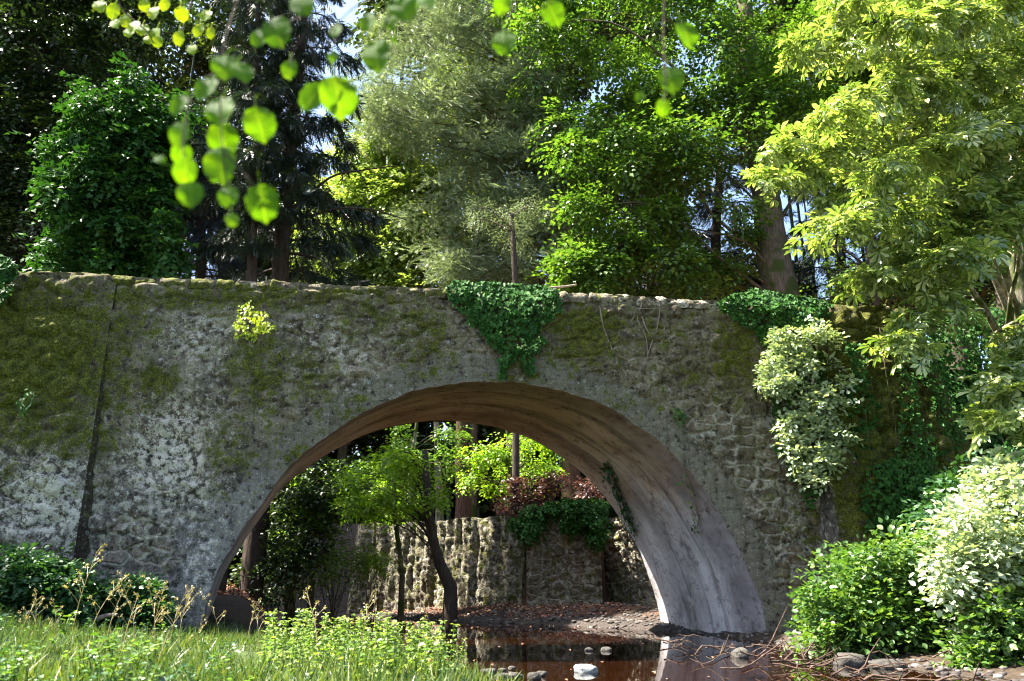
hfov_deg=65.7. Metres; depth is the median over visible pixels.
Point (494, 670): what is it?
stone
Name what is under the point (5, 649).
weed
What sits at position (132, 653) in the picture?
weed
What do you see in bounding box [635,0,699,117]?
hanging twig
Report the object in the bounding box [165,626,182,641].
weed
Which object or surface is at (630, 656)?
stream water
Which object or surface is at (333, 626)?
nettle
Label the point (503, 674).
stone
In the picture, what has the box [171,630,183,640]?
weed
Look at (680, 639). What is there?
driftwood stick
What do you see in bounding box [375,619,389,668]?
nettle
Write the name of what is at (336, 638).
nettle
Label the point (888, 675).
driftwood stick
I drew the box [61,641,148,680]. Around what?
weed
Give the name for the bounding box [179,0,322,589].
spruce tree
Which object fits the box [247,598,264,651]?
grass stalk
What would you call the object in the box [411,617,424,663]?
nettle
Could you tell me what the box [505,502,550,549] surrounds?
ivy
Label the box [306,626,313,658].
nettle
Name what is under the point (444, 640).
nettle
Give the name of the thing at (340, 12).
sky
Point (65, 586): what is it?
grass stalk
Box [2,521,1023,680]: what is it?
ground
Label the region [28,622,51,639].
weed
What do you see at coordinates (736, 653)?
stone
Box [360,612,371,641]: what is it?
nettle
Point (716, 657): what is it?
driftwood stick
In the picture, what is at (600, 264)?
lime tree
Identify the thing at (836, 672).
driftwood stick
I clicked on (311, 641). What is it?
nettle
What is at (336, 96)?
hanging twig
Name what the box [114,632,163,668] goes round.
weed
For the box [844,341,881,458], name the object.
ivy
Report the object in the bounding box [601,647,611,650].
stone
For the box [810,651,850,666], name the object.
driftwood stick
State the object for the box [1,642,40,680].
weed
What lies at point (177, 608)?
grass stalk
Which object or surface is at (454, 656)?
nettle
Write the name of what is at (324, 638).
nettle
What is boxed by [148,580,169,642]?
grass stalk
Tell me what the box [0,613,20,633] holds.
weed
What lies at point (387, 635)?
nettle
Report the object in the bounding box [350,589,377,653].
grass stalk
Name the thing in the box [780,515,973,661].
shrub
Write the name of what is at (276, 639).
nettle
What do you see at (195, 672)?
weed
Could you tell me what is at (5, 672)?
weed
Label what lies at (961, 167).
chestnut tree
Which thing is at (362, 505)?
leaning tree
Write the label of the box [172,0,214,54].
hanging twig
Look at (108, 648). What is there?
weed
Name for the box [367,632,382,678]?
nettle
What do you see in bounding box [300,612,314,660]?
nettle
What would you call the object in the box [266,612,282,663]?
nettle
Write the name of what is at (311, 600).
hazel tree
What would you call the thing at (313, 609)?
grass stalk
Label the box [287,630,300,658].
nettle
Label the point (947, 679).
driftwood stick
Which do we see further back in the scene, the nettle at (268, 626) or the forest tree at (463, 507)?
the forest tree at (463, 507)
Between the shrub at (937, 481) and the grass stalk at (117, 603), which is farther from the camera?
the shrub at (937, 481)
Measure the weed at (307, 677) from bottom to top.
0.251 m
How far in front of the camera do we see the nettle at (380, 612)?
8.24 m
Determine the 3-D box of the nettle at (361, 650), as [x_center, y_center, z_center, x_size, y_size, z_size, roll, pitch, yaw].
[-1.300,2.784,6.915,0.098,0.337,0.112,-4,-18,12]
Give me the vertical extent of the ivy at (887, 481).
2.286 m
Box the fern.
[12,388,34,417]
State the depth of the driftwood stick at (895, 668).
9.08 m
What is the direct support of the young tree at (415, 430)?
on the ground at (239, 609)
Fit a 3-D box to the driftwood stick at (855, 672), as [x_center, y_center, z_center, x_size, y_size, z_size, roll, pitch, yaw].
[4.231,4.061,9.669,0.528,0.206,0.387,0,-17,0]
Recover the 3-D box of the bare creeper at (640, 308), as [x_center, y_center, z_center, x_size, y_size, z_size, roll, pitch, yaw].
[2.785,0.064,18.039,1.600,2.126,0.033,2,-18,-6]
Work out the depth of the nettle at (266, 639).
8.26 m
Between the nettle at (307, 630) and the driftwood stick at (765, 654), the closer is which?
the nettle at (307, 630)
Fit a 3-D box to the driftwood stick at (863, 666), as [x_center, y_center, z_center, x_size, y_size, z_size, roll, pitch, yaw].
[4.581,3.903,9.853,0.919,0.410,0.209,2,-18,-8]
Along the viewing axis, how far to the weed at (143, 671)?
5.03 m
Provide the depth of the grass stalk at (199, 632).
7.74 m
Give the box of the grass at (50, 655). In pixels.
[0,605,525,680]
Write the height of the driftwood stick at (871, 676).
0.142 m
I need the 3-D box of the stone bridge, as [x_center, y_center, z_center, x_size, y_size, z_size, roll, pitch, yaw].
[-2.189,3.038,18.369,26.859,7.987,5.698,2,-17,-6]
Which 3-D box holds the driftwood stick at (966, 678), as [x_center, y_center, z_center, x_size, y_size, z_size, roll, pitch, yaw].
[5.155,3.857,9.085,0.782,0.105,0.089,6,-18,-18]
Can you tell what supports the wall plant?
attached to the stone bridge
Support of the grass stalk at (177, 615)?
on the ground at (239, 609)
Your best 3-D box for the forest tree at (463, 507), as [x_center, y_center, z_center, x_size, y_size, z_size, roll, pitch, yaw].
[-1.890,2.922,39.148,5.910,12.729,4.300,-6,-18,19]
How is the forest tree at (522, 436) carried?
on the ground at (239, 609)
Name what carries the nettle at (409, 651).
on the ground at (239, 609)
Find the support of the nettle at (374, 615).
on the ground at (239, 609)
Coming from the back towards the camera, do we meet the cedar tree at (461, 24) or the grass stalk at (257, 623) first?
the cedar tree at (461, 24)
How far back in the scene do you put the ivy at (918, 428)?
17.30 m
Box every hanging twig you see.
[92,0,170,48]
[152,0,279,227]
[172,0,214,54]
[250,0,358,120]
[327,0,435,73]
[492,0,564,56]
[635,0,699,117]
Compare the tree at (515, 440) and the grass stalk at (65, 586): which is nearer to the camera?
the grass stalk at (65, 586)
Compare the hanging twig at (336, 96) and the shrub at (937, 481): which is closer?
the hanging twig at (336, 96)
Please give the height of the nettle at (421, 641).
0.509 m
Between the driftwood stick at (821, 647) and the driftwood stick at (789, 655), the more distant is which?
the driftwood stick at (821, 647)
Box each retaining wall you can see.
[346,514,525,613]
[526,517,602,605]
[599,517,656,604]
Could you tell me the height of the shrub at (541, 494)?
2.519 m
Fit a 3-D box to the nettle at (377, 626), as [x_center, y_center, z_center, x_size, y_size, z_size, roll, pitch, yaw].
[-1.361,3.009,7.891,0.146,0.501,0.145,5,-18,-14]
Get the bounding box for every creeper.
[599,304,669,388]
[670,406,686,428]
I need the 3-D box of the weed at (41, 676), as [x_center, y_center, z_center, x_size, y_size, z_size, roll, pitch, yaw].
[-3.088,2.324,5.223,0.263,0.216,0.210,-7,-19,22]
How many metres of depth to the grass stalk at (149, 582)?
8.55 m
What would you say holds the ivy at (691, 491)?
attached to the stone bridge
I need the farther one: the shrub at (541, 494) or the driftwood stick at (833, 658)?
the shrub at (541, 494)
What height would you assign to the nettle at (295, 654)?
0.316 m
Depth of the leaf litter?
25.25 m
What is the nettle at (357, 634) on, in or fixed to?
on the ground at (239, 609)
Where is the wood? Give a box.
[0,0,1015,600]
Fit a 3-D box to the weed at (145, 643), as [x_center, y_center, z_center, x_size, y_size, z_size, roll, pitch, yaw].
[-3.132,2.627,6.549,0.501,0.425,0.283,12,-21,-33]
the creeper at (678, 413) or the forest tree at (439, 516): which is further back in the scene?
the forest tree at (439, 516)
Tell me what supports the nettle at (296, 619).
on the ground at (239, 609)
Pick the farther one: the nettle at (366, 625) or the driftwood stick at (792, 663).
the driftwood stick at (792, 663)
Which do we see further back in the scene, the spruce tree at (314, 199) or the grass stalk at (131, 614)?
the spruce tree at (314, 199)
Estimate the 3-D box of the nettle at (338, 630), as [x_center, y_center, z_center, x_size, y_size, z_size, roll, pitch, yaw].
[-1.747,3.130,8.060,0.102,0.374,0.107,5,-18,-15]
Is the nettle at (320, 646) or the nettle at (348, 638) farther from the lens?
the nettle at (348, 638)
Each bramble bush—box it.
[0,541,106,628]
[60,570,186,635]
[272,530,383,619]
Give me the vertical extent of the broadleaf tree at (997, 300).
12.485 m
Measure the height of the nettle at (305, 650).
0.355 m
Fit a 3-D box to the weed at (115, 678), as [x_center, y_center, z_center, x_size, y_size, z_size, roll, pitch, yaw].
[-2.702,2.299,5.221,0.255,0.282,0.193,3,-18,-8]
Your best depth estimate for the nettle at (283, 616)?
8.77 m
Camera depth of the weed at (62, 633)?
8.11 m
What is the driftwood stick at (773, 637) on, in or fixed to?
on the stream water
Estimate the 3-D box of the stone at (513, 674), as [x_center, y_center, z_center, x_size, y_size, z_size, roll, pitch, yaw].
[0.026,3.919,9.238,0.162,0.102,0.151,0,-17,0]
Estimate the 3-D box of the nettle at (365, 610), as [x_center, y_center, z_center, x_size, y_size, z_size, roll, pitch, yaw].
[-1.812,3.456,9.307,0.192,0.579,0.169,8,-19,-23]
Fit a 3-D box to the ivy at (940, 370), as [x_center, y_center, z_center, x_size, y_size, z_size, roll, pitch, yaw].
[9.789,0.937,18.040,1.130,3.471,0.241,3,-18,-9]
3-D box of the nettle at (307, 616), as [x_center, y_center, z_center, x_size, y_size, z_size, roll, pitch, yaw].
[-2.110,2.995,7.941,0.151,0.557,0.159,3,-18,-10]
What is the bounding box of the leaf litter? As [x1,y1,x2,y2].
[217,580,825,679]
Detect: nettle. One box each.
[256,609,277,659]
[259,644,266,669]
[262,630,269,658]
[264,611,279,656]
[264,612,282,664]
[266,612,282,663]
[266,622,283,671]
[272,649,279,670]
[277,611,290,657]
[279,620,289,658]
[280,631,289,663]
[284,610,303,656]
[284,627,299,676]
[286,608,308,662]
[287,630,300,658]
[288,618,305,667]
[291,608,301,645]
[292,640,298,668]
[295,610,310,660]
[296,624,305,656]
[298,647,307,673]
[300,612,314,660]
[300,637,309,664]
[303,612,315,659]
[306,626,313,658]
[308,619,318,659]
[308,635,325,679]
[309,635,317,663]
[310,615,333,673]
[317,612,329,655]
[320,616,330,655]
[324,618,337,660]
[328,620,342,656]
[330,618,347,659]
[331,632,338,665]
[334,618,351,680]
[335,615,348,656]
[336,629,342,662]
[338,621,347,657]
[343,623,352,655]
[349,614,359,660]
[349,616,366,656]
[353,609,366,651]
[357,639,366,675]
[358,627,372,677]
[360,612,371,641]
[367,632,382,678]
[370,616,381,656]
[371,614,384,654]
[375,616,395,672]
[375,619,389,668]
[376,611,386,651]
[376,629,388,663]
[378,622,395,677]
[383,612,396,657]
[386,621,402,680]
[391,621,404,657]
[395,632,407,668]
[402,629,415,667]
[405,625,419,673]
[407,622,418,659]
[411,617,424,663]
[413,624,428,673]
[414,636,433,680]
[416,621,427,657]
[417,621,434,676]
[421,622,432,671]
[426,627,439,674]
[430,620,447,677]
[434,630,447,667]
[438,635,448,669]
[442,641,450,670]
[444,623,459,677]
[450,647,457,673]
[455,638,467,677]
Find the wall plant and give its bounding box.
[232,300,276,342]
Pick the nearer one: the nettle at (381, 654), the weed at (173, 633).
the nettle at (381, 654)
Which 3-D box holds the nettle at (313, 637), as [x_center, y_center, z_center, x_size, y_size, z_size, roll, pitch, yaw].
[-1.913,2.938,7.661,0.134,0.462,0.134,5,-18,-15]
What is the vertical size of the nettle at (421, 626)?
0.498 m
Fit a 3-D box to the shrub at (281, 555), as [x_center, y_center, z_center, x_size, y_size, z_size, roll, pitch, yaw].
[-7.821,6.873,28.342,4.723,6.459,6.272,6,-18,-19]
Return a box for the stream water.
[262,610,1009,680]
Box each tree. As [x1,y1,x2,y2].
[0,0,205,272]
[5,50,217,278]
[150,121,265,281]
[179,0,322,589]
[185,0,406,601]
[271,459,367,619]
[279,282,302,617]
[289,102,506,524]
[323,0,615,517]
[325,442,459,620]
[349,422,472,521]
[363,475,423,618]
[426,41,543,517]
[434,270,462,520]
[447,430,568,513]
[455,280,491,518]
[460,187,563,514]
[470,0,1007,302]
[471,278,549,509]
[494,277,544,515]
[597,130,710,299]
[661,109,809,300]
[739,0,1023,458]
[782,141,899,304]
[796,154,913,306]
[890,208,1001,369]
[983,161,1002,325]
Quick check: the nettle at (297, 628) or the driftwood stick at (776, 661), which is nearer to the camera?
the nettle at (297, 628)
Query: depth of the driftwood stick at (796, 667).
10.29 m
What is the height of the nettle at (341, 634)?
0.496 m
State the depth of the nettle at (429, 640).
7.29 m
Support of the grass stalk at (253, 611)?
on the ground at (239, 609)
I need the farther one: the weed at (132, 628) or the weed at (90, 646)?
the weed at (132, 628)
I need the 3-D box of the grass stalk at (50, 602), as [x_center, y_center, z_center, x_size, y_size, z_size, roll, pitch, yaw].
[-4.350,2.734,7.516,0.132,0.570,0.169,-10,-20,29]
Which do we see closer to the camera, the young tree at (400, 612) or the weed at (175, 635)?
the weed at (175, 635)
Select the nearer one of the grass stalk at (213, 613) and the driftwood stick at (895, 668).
the driftwood stick at (895, 668)
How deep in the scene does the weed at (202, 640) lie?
8.76 m
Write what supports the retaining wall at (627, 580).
on the ground at (239, 609)
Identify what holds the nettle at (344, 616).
on the ground at (239, 609)
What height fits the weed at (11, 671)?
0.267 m
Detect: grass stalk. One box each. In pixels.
[18,596,43,633]
[23,589,47,635]
[48,597,63,645]
[63,543,106,640]
[87,571,126,638]
[105,579,131,642]
[118,574,147,645]
[120,593,141,648]
[140,574,165,643]
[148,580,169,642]
[157,585,201,659]
[164,585,190,643]
[177,587,193,646]
[188,614,207,658]
[202,593,226,641]
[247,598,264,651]
[248,597,260,634]
[302,586,330,648]
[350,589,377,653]
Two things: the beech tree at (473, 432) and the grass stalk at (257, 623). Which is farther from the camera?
the beech tree at (473, 432)
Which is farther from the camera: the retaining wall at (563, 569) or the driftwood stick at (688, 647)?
the retaining wall at (563, 569)
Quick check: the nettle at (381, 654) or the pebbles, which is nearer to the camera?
the nettle at (381, 654)
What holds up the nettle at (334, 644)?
on the ground at (239, 609)
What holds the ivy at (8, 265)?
attached to the stone bridge
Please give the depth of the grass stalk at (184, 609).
10.48 m
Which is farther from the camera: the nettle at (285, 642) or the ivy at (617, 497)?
the ivy at (617, 497)
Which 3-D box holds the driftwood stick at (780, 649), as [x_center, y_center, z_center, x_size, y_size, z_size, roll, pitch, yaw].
[4.169,4.676,12.184,0.913,0.360,0.229,-8,-19,23]
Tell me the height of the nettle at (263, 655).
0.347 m
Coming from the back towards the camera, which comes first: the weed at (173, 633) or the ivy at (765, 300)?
the ivy at (765, 300)
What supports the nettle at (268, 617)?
on the ground at (239, 609)
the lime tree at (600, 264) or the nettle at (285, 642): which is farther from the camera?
the lime tree at (600, 264)
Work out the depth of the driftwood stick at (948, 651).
9.81 m
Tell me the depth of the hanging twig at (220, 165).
1.67 m
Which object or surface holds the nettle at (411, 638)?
on the ground at (239, 609)
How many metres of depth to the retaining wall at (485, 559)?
30.05 m
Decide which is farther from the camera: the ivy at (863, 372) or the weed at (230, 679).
the ivy at (863, 372)
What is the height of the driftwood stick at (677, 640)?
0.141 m
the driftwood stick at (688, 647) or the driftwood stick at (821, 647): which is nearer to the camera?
the driftwood stick at (821, 647)
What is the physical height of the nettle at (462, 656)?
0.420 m
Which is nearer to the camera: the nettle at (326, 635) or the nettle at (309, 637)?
the nettle at (309, 637)
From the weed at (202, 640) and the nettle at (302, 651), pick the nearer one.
the nettle at (302, 651)
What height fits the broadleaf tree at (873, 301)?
15.166 m
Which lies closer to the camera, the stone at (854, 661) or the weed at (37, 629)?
the weed at (37, 629)
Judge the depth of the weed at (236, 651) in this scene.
6.35 m
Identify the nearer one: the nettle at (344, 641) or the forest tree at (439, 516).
the nettle at (344, 641)
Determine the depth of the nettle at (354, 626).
8.32 m
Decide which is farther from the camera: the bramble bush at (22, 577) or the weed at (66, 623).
the bramble bush at (22, 577)
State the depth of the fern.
15.58 m
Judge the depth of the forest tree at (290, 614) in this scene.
28.40 m
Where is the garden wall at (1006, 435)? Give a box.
[942,369,1023,456]
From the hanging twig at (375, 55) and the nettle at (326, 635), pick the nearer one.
the hanging twig at (375, 55)
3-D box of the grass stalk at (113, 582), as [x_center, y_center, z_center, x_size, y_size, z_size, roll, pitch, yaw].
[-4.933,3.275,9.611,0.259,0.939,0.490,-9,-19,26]
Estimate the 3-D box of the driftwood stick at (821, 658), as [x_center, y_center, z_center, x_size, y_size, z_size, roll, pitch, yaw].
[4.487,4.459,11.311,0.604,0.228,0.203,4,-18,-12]
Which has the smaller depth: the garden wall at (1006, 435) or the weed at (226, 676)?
the weed at (226, 676)
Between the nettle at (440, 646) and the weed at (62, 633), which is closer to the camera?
the nettle at (440, 646)
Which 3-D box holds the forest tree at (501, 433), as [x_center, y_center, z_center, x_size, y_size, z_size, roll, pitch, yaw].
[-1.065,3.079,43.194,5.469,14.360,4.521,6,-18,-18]
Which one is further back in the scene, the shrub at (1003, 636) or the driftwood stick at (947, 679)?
the shrub at (1003, 636)
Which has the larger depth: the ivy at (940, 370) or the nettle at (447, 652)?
the ivy at (940, 370)
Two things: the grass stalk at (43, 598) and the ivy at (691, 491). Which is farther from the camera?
the ivy at (691, 491)
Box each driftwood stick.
[659,634,706,642]
[663,639,698,646]
[671,638,696,649]
[689,642,741,663]
[695,635,728,654]
[720,640,785,668]
[729,633,761,648]
[740,606,791,656]
[751,641,804,650]
[752,645,798,653]
[754,633,814,656]
[770,638,822,662]
[771,636,791,664]
[772,663,814,669]
[784,638,829,664]
[786,647,839,665]
[804,636,835,654]
[804,646,836,660]
[807,646,834,664]
[809,652,864,669]
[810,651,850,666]
[831,667,847,675]
[843,638,910,671]
[848,665,876,674]
[863,670,903,680]
[866,664,898,667]
[866,665,914,679]
[875,659,929,667]
[876,655,917,674]
[881,668,937,680]
[932,648,976,661]
[933,671,989,680]
[936,661,979,680]
[945,678,968,680]
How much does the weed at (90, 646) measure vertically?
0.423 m
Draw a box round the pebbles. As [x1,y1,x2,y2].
[220,603,1023,680]
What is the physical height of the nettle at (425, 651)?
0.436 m
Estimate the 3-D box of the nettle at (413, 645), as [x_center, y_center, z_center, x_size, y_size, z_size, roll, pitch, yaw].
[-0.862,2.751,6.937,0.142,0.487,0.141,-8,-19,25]
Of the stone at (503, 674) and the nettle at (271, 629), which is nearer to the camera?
the nettle at (271, 629)
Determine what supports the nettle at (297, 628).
on the ground at (239, 609)
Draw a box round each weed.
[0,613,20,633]
[0,645,39,680]
[0,663,16,680]
[1,636,44,666]
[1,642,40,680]
[1,653,31,680]
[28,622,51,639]
[38,675,61,680]
[49,631,114,680]
[52,606,80,641]
[52,631,80,648]
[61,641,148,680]
[65,666,105,680]
[81,667,125,680]
[83,617,106,640]
[90,628,145,661]
[95,647,136,680]
[97,630,120,656]
[104,631,168,668]
[106,660,164,680]
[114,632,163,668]
[125,622,144,637]
[139,658,192,680]
[142,619,174,637]
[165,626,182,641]
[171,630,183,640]
[180,664,207,680]
[187,632,215,656]
[199,642,235,672]
[205,645,238,676]
[212,667,239,680]
[214,671,259,680]
[280,673,309,680]
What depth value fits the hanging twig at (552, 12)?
2.07 m
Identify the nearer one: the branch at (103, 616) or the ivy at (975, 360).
the branch at (103, 616)
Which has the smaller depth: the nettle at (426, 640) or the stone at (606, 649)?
the nettle at (426, 640)
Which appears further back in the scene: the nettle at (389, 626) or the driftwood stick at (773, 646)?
the driftwood stick at (773, 646)
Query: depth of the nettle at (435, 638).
7.12 m
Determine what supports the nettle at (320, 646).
on the ground at (239, 609)
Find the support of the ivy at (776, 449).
attached to the stone bridge
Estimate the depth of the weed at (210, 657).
6.77 m
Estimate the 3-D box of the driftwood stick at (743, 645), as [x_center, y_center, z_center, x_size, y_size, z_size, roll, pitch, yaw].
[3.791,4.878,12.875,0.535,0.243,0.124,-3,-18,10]
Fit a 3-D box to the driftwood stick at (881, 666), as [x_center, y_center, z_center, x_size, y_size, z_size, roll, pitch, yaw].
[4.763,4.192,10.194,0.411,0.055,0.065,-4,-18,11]
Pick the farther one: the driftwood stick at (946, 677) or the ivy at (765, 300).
the ivy at (765, 300)
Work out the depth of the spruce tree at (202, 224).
45.36 m
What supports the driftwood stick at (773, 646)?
on the stream water
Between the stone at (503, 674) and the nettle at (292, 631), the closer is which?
the nettle at (292, 631)
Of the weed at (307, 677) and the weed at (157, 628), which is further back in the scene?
the weed at (157, 628)
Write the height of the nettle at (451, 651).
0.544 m
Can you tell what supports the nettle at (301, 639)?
on the grass at (50, 655)
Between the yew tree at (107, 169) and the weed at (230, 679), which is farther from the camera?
the yew tree at (107, 169)
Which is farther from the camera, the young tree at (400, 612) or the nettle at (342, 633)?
the young tree at (400, 612)
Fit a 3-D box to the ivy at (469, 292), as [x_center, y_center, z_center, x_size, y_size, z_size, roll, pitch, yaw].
[-0.162,-0.260,17.575,2.694,2.384,0.498,1,-17,-3]
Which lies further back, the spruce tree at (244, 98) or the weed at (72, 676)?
the spruce tree at (244, 98)
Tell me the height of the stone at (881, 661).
0.163 m
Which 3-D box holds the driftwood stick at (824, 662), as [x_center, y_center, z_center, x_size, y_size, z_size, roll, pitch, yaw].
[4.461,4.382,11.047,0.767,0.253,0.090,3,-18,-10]
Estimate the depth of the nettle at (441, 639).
6.77 m
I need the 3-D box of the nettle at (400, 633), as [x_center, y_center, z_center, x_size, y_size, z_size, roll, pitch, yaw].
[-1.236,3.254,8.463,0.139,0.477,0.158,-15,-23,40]
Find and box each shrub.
[227,454,367,619]
[351,546,407,619]
[487,469,607,522]
[752,314,863,495]
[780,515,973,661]
[889,431,1023,550]
[897,443,1023,657]
[931,563,1023,670]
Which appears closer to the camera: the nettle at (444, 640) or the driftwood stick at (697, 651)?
the nettle at (444, 640)
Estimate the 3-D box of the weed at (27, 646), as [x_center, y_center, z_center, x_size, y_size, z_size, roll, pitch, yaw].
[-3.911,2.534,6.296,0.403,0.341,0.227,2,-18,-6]
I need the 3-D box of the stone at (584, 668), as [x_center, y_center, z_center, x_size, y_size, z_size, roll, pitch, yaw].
[0.941,4.178,10.035,0.323,0.154,0.256,0,-17,0]
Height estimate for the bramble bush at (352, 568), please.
3.311 m
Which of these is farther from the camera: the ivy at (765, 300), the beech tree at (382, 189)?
the beech tree at (382, 189)
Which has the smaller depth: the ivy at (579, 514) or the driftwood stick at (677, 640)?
the driftwood stick at (677, 640)
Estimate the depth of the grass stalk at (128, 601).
8.39 m
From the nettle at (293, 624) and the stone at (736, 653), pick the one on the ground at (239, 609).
the nettle at (293, 624)
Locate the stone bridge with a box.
[0,271,974,632]
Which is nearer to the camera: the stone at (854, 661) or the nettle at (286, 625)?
the nettle at (286, 625)
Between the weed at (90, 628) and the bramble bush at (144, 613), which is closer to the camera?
the weed at (90, 628)
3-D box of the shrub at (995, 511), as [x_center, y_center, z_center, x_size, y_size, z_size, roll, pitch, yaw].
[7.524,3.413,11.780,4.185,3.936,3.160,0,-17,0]
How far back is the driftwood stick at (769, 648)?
10.98 m
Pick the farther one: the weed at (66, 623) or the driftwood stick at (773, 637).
the driftwood stick at (773, 637)
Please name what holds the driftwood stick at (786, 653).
on the stream water
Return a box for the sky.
[64,0,990,470]
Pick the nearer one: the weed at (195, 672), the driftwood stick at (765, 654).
the weed at (195, 672)
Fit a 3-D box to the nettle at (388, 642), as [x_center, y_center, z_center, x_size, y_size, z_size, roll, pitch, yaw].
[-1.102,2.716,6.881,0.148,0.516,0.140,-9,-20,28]
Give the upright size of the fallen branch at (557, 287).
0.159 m
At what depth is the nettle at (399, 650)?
6.86 m
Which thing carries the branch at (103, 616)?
on the ground at (239, 609)
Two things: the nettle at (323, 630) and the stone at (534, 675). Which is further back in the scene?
the stone at (534, 675)
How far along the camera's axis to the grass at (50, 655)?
6.93 m
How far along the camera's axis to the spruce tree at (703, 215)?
50.00 m
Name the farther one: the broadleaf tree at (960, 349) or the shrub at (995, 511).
the broadleaf tree at (960, 349)
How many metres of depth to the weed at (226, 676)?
5.55 m
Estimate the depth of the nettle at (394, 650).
6.59 m
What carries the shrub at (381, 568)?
on the ground at (239, 609)
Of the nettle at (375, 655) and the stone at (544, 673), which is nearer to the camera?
the nettle at (375, 655)
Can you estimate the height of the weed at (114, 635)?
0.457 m
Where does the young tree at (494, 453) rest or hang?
on the ground at (239, 609)
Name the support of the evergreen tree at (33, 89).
on the ground at (239, 609)
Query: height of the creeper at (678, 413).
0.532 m
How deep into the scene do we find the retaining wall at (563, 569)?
27.32 m
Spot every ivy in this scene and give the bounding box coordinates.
[0,254,18,304]
[445,279,563,381]
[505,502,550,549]
[524,497,615,553]
[599,461,638,543]
[676,474,699,533]
[717,288,832,353]
[769,350,835,509]
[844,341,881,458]
[857,316,937,533]
[861,454,955,547]
[911,310,968,456]
[926,306,1023,464]
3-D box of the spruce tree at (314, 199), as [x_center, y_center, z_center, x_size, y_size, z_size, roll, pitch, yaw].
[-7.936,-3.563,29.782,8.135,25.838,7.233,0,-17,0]
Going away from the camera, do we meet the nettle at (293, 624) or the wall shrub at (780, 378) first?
the nettle at (293, 624)
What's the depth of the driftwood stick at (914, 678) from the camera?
8.59 m
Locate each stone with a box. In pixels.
[486,668,496,673]
[494,673,504,679]
[509,672,519,678]
[527,672,541,679]
[537,671,546,675]
[574,664,597,672]
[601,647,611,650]
[731,647,748,657]
[831,652,868,665]
[869,659,906,668]
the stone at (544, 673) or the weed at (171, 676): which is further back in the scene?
the stone at (544, 673)
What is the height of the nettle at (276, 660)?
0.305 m
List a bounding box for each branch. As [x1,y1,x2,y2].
[86,613,118,623]
[550,284,576,288]
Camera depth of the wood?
55.15 m
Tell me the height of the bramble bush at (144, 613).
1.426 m

